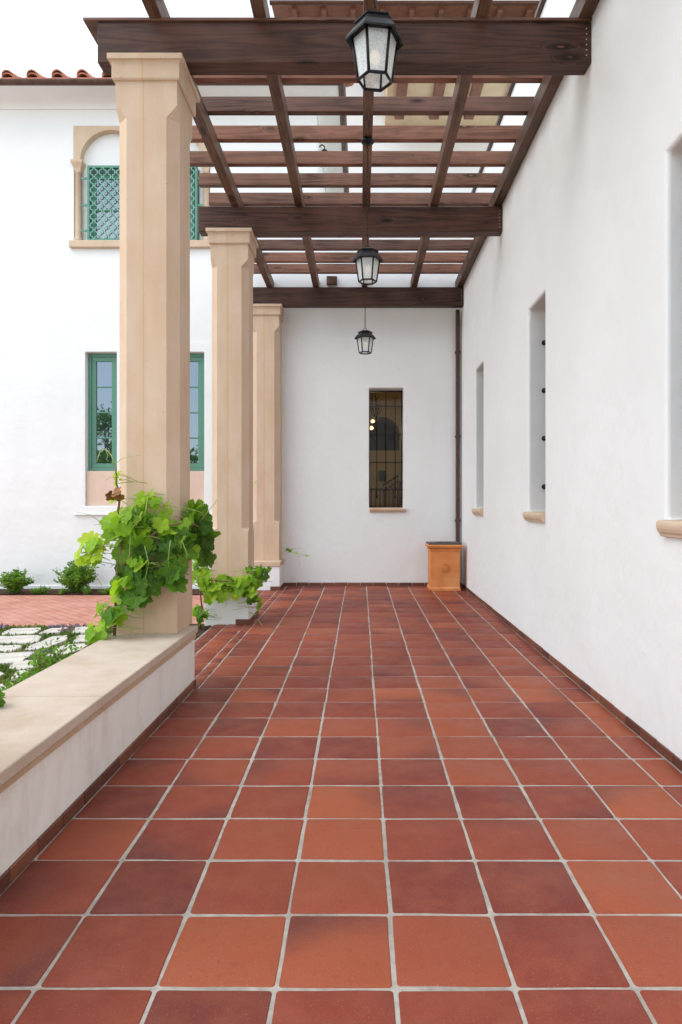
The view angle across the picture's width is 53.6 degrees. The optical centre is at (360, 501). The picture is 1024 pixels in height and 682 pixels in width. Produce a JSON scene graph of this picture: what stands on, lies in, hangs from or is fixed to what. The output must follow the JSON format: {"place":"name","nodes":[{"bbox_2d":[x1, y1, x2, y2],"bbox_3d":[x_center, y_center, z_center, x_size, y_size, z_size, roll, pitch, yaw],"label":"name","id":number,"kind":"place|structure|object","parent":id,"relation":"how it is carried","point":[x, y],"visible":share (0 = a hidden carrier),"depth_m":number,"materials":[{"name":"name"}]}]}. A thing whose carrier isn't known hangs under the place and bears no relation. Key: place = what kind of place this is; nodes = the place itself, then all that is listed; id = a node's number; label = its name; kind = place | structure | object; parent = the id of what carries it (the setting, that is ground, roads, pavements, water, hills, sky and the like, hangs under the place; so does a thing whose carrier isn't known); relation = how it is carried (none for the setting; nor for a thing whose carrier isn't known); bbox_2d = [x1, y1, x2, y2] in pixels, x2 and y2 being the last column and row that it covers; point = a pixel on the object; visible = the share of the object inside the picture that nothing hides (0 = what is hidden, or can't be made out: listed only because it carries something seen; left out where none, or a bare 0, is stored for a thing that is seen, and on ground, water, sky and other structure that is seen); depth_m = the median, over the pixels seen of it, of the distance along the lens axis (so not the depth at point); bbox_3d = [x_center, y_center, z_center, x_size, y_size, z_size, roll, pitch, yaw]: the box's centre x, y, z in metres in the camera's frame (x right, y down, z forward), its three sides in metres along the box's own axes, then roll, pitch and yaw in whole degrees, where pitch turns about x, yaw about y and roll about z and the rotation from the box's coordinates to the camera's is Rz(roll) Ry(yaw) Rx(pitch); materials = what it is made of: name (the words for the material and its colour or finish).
{"place":"outdoors","nodes":[
{"label":"outdoors","id":0,"kind":"place"},
{"bbox_2d":[0,594,202,686],"bbox_3d":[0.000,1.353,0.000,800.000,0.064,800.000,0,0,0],"label":"ground","id":1,"kind":"structure","parent":0,"point":[63,626],"depth_m":7.32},
{"bbox_2d":[0,645,21,652],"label":"flagstone","id":2,"kind":"object","parent":1,"relation":"on","point":[9,647],"visible":0.83,"depth_m":6.28,"materials":[{"name":"white stone"}]},
{"bbox_2d":[0,670,34,690],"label":"leafy plant","id":3,"kind":"object","parent":1,"relation":"on","point":[19,679],"visible":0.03,"depth_m":3.81,"materials":[{"name":"green plant"}]},
{"bbox_2d":[0,651,35,665],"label":"flagstone","id":4,"kind":"object","parent":1,"relation":"on","point":[9,658],"visible":0.69,"depth_m":5.90,"materials":[{"name":"white stone"}]},
{"bbox_2d":[11,670,27,680],"bbox_3d":[-2.676,1.369,5.309,0.105,0.032,0.250,0,0,-15],"label":"flagstone","id":5,"kind":"object","parent":1,"relation":"on","point":[16,675],"visible":0.38,"depth_m":5.25,"materials":[{"name":"white stone"}]},
{"bbox_2d":[0,635,40,644],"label":"flagstone","id":6,"kind":"object","parent":1,"relation":"on","point":[21,639],"visible":0.86,"depth_m":6.62,"materials":[{"name":"white stone"}]},
{"bbox_2d":[2,627,42,635],"bbox_3d":[-3.554,1.370,7.084,0.355,0.031,0.348,0,0,-10],"label":"flagstone","id":7,"kind":"object","parent":1,"relation":"on","point":[19,631],"visible":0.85,"depth_m":7.04,"materials":[{"name":"white stone"}]},
{"bbox_2d":[9,660,36,670],"bbox_3d":[-2.781,1.370,5.631,0.255,0.030,0.331,0,0,-11],"label":"flagstone","id":8,"kind":"object","parent":1,"relation":"on","point":[22,664],"visible":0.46,"depth_m":5.58,"materials":[{"name":"white stone"}]},
{"bbox_2d":[25,648,51,678],"bbox_3d":[-1.881,1.131,4.032,0.297,0.513,0.339,0,0,-44],"label":"leafy plant","id":9,"kind":"object","parent":1,"relation":"on","point":[39,664],"visible":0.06,"depth_m":4.02,"materials":[{"name":"green plant"}]},
{"bbox_2d":[20,637,71,678],"bbox_3d":[-1.951,1.122,4.260,0.341,0.531,0.320,0,0,0],"label":"leafy plant","id":10,"kind":"object","parent":1,"relation":"on","point":[52,650],"visible":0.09,"depth_m":4.27,"materials":[{"name":"green plant"}]},
{"bbox_2d":[25,635,67,649],"bbox_3d":[-3.001,1.370,6.532,0.231,0.030,0.672,0,0,0],"label":"flagstone","id":11,"kind":"object","parent":1,"relation":"on","point":[60,640],"visible":0.77,"depth_m":6.49,"materials":[{"name":"white stone"}]},
{"bbox_2d":[39,627,67,635],"bbox_3d":[-3.233,1.370,7.099,0.195,0.030,0.365,0,0,0],"label":"flagstone","id":12,"kind":"object","parent":1,"relation":"on","point":[55,631],"visible":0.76,"depth_m":7.04,"materials":[{"name":"white stone"}]},
{"bbox_2d":[0,623,112,689],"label":"ground cover","id":13,"kind":"object","parent":1,"relation":"on","point":[6,669],"visible":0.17,"depth_m":6.48,"materials":[{"name":"green plant"}]},
{"bbox_2d":[46,643,87,657],"bbox_3d":[-2.680,1.369,6.187,0.246,0.033,0.523,0,0,0],"label":"flagstone","id":14,"kind":"object","parent":1,"relation":"on","point":[79,645],"visible":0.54,"depth_m":6.21,"materials":[{"name":"white stone"}]},
{"bbox_2d":[63,644,81,658],"bbox_3d":[-1.915,1.163,4.468,0.331,0.450,0.312,0,0,31],"label":"leafy plant","id":15,"kind":"object","parent":1,"relation":"on","point":[75,649],"visible":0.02,"depth_m":4.48,"materials":[{"name":"green plant"}]},
{"bbox_2d":[73,635,86,642],"bbox_3d":[-2.765,1.370,6.708,0.187,0.031,0.357,0,0,-27],"label":"flagstone","id":16,"kind":"object","parent":1,"relation":"on","point":[80,638],"visible":0.45,"depth_m":6.63,"materials":[{"name":"white stone"}]},
{"bbox_2d":[73,627,87,634],"bbox_3d":[-2.922,1.369,7.155,0.228,0.031,0.369,0,0,-18],"label":"flagstone","id":17,"kind":"object","parent":1,"relation":"on","point":[80,629],"visible":0.5,"depth_m":7.09,"materials":[{"name":"white stone"}]},
{"bbox_2d":[0,626,197,893],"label":"wall","id":18,"kind":"structure","parent":1,"relation":"on","point":[77,729],"depth_m":3.01,"materials":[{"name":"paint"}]},
{"bbox_2d":[0,688,5,706],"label":"grape vine","id":19,"kind":"object","parent":18,"relation":"on","point":[2,701],"visible":1,"depth_m":2.88,"materials":[{"name":"green plant"}]},
{"bbox_2d":[107,53,199,633],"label":"stone column","id":20,"kind":"structure","parent":18,"relation":"on","point":[157,98],"depth_m":4.50,"materials":[{"name":"beige stone"}]},
{"bbox_2d":[74,448,221,645],"bbox_3d":[-1.431,0.312,4.546,0.917,1.318,0.648,0,0,0],"label":"grape vine","id":21,"kind":"object","parent":20,"relation":"attached to","point":[192,534],"visible":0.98,"depth_m":4.37,"materials":[{"name":"green plant"}]},
{"bbox_2d":[83,0,598,307],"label":"pergola","id":22,"kind":"object","parent":20,"relation":"on","point":[261,45],"visible":0.88,"depth_m":6.38,"materials":[{"name":"brown wood"}]},
{"bbox_2d":[354,285,375,354],"bbox_3d":[0.064,-2.605,8.930,0.286,1.277,0.248,0,0,-2],"label":"pendant lantern","id":23,"kind":"object","parent":22,"relation":"hanging from","point":[365,338],"visible":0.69,"depth_m":8.87,"materials":[{"name":"black metal"}]},
{"bbox_2d":[352,137,382,284],"bbox_3d":[0.066,-2.617,6.080,0.286,1.277,0.248,0,0,3],"label":"pendant lantern","id":24,"kind":"object","parent":22,"relation":"hanging from","point":[367,261],"visible":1,"depth_m":6.03,"materials":[{"name":"black metal"}]},
{"bbox_2d":[345,0,403,91],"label":"pendant lantern","id":25,"kind":"object","parent":22,"relation":"hanging from","point":[374,40],"visible":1,"depth_m":3.13,"materials":[{"name":"black metal"}]},
{"bbox_2d":[0,589,202,594],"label":"planting bed","id":26,"kind":"object","parent":1,"relation":"on","point":[56,591],"visible":0.3,"depth_m":10.11,"materials":[{"name":"brown soil"}]},
{"bbox_2d":[0,567,34,594],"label":"shrub","id":27,"kind":"object","parent":26,"relation":"on","point":[15,582],"visible":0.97,"depth_m":9.92,"materials":[{"name":"green plant"}]},
{"bbox_2d":[29,588,41,594],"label":"seedling","id":28,"kind":"object","parent":26,"relation":"on","point":[35,592],"visible":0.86,"depth_m":9.92,"materials":[{"name":"green plant"}]},
{"bbox_2d":[35,585,50,594],"bbox_3d":[-4.668,1.315,9.942,0.214,0.184,0.229,0,0,0],"label":"seedling","id":29,"kind":"object","parent":26,"relation":"on","point":[43,590],"visible":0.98,"depth_m":9.91,"materials":[{"name":"green plant"}]},
{"bbox_2d":[57,588,68,594],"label":"seedling","id":30,"kind":"object","parent":26,"relation":"on","point":[62,591],"visible":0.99,"depth_m":9.91,"materials":[{"name":"green plant"}]},
{"bbox_2d":[52,560,99,594],"bbox_3d":[-4.237,1.127,10.033,0.652,0.524,0.570,0,0,0],"label":"shrub","id":31,"kind":"object","parent":26,"relation":"on","point":[75,578],"visible":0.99,"depth_m":9.96,"materials":[{"name":"green plant"}]},
{"bbox_2d":[80,586,91,594],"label":"seedling","id":32,"kind":"object","parent":26,"relation":"on","point":[87,590],"visible":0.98,"depth_m":9.93,"materials":[{"name":"green plant"}]},
{"bbox_2d":[97,588,109,594],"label":"seedling","id":33,"kind":"object","parent":26,"relation":"on","point":[106,591],"visible":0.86,"depth_m":9.91,"materials":[{"name":"green plant"}]},
{"bbox_2d":[0,69,353,588],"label":"tiled roof building","id":34,"kind":"structure","parent":1,"relation":"on","point":[59,280],"depth_m":10.48,"materials":[{"name":"white paint"}]},
{"bbox_2d":[87,354,116,505],"bbox_3d":[-4.028,-1.133,10.575,0.482,2.383,0.120,0,0,0],"label":"window","id":35,"kind":"structure","parent":34,"relation":"in","point":[102,368],"depth_m":10.59,"materials":[{"name":"green paint"}]},
{"bbox_2d":[69,126,210,248],"bbox_3d":[-3.394,-4.886,10.508,2.224,1.900,0.195,0,0,0],"label":"arched window","id":36,"kind":"structure","parent":34,"relation":"in","point":[96,161],"depth_m":10.51,"materials":[{"name":"stone"}]},
{"bbox_2d":[190,354,203,502],"bbox_3d":[-2.677,-1.133,10.575,0.496,2.383,0.120,0,0,0],"label":"window","id":37,"kind":"structure","parent":34,"relation":"in","point":[196,360],"depth_m":10.59,"materials":[{"name":"green paint"}]},
{"bbox_2d":[319,144,327,169],"bbox_3d":[-0.627,-5.795,11.300,0.273,0.400,0.220,0,0,0],"label":"wall lamp","id":38,"kind":"object","parent":34,"relation":"attached to","point":[324,168],"visible":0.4,"depth_m":11.29,"materials":[{"name":"white metal"}]},
{"bbox_2d":[188,624,211,640],"bbox_3d":[-1.798,1.321,6.140,0.505,0.041,2.320,0,0,0],"label":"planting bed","id":39,"kind":"object","parent":1,"relation":"on","point":[202,630],"visible":0.12,"depth_m":6.99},
{"bbox_2d":[205,228,257,625],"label":"stone column","id":40,"kind":"structure","parent":1,"relation":"on","point":[233,253],"depth_m":7.34,"materials":[{"name":"beige stone"}]},
{"bbox_2d":[192,559,271,627],"bbox_3d":[-1.377,0.966,7.021,0.916,0.805,0.427,0,0,-9],"label":"grape vine","id":41,"kind":"object","parent":40,"relation":"attached to","point":[244,586],"visible":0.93,"depth_m":6.99,"materials":[{"name":"green plant"}]},
{"bbox_2d":[253,304,284,589],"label":"stone column","id":42,"kind":"structure","parent":1,"relation":"on","point":[267,419],"depth_m":10.15,"materials":[{"name":"beige stone"}]},
{"bbox_2d":[253,481,308,564],"bbox_3d":[-1.176,0.321,10.134,0.871,1.351,0.165,0,0,-14],"label":"grape vine","id":43,"kind":"object","parent":42,"relation":"attached to","point":[288,550],"visible":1,"depth_m":10.17,"materials":[{"name":"green plant"}]},
{"bbox_2d":[269,0,539,192],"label":"tall building","id":44,"kind":"structure","parent":1,"relation":"on","point":[395,8],"depth_m":14.22,"materials":[{"name":"white paint"}]},
{"bbox_2d":[0,595,204,626],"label":"path","id":45,"kind":"structure","parent":0,"point":[27,610],"depth_m":8.55,"materials":[{"name":"red brick"}]},
{"bbox_2d":[0,0,273,76],"label":"sky","id":46,"kind":"structure","parent":0,"point":[43,36],"materials":[{"name":"white"}]},
{"bbox_2d":[0,586,681,1023],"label":"floor","id":47,"kind":"structure","parent":0,"point":[364,804],"depth_m":2.52,"materials":[{"name":"tile"}]},
{"bbox_2d":[425,541,462,590],"bbox_3d":[1.243,0.955,10.070,0.512,0.700,0.480,0,0,0],"label":"planter","id":48,"kind":"object","parent":47,"relation":"on","point":[443,565],"visible":1,"depth_m":9.87,"materials":[{"name":"ceramic"}]},
{"bbox_2d":[285,238,460,585],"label":"building","id":49,"kind":"structure","parent":0,"point":[405,370],"depth_m":10.48,"materials":[{"name":"white paint"}]},
{"bbox_2d":[370,392,374,422],"bbox_3d":[0.265,-2.203,14.600,0.098,0.984,0.098,0,0,0],"label":"pendant lamp","id":50,"kind":"object","parent":49,"relation":"hanging from","point":[372,420],"visible":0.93,"depth_m":14.60,"materials":[{"name":"white"}]},
{"bbox_2d":[370,392,381,417],"bbox_3d":[0.296,-2.154,13.000,0.232,1.082,0.211,0,0,0],"label":"hanging lantern","id":51,"kind":"object","parent":49,"relation":"hanging from","point":[375,415],"visible":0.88,"depth_m":12.99,"materials":[{"name":"black metal"}]},
{"bbox_2d":[378,471,384,480],"bbox_3d":[0.516,-0.625,16.170,0.163,0.245,0.040,0,0,0],"label":"wall picture","id":52,"kind":"object","parent":49,"relation":"attached to","point":[381,475],"depth_m":16.15},
{"bbox_2d":[370,487,397,506],"bbox_3d":[0.235,0.511,13.000,1.170,1.588,0.120,0,0,0],"label":"balustrade","id":53,"kind":"object","parent":49,"relation":"in","point":[384,495],"visible":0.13,"depth_m":12.99,"materials":[{"name":"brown wood"}]},
{"bbox_2d":[369,391,405,511],"bbox_3d":[0.422,-0.803,10.595,0.570,1.931,0.330,0,0,0],"label":"window","id":54,"kind":"structure","parent":49,"relation":"in","point":[371,509],"depth_m":10.67,"materials":[{"name":"black metal"}]},
{"bbox_2d":[383,475,397,490],"bbox_3d":[0.635,0.370,14.200,0.331,1.871,0.040,0,0,0],"label":"stair rail","id":55,"kind":"object","parent":49,"relation":"in","point":[389,481],"visible":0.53,"depth_m":14.19,"materials":[{"name":"black metal"}]},
{"bbox_2d":[455,310,460,541],"bbox_3d":[1.506,-0.872,10.436,0.081,4.193,0.084,0,0,0],"label":"downpipe","id":56,"kind":"object","parent":49,"relation":"attached to","point":[457,436],"visible":0.86,"depth_m":10.40,"materials":[{"name":"brown metal"}]},
{"bbox_2d":[460,0,681,770],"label":"stucco building","id":57,"kind":"structure","parent":0,"point":[571,436],"depth_m":4.53,"materials":[{"name":"white paint"}]},
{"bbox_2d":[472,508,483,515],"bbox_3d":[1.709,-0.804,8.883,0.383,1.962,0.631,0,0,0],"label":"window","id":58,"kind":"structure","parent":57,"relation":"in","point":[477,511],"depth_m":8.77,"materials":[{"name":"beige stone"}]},
{"bbox_2d":[523,340,544,522],"bbox_3d":[1.709,-0.804,6.003,0.383,1.962,0.602,0,0,0],"label":"window","id":59,"kind":"structure","parent":57,"relation":"in","point":[537,516],"depth_m":6.01,"materials":[{"name":"beige stone"}]},
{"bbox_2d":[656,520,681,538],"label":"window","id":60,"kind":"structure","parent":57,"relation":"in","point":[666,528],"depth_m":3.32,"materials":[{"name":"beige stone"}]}
]}

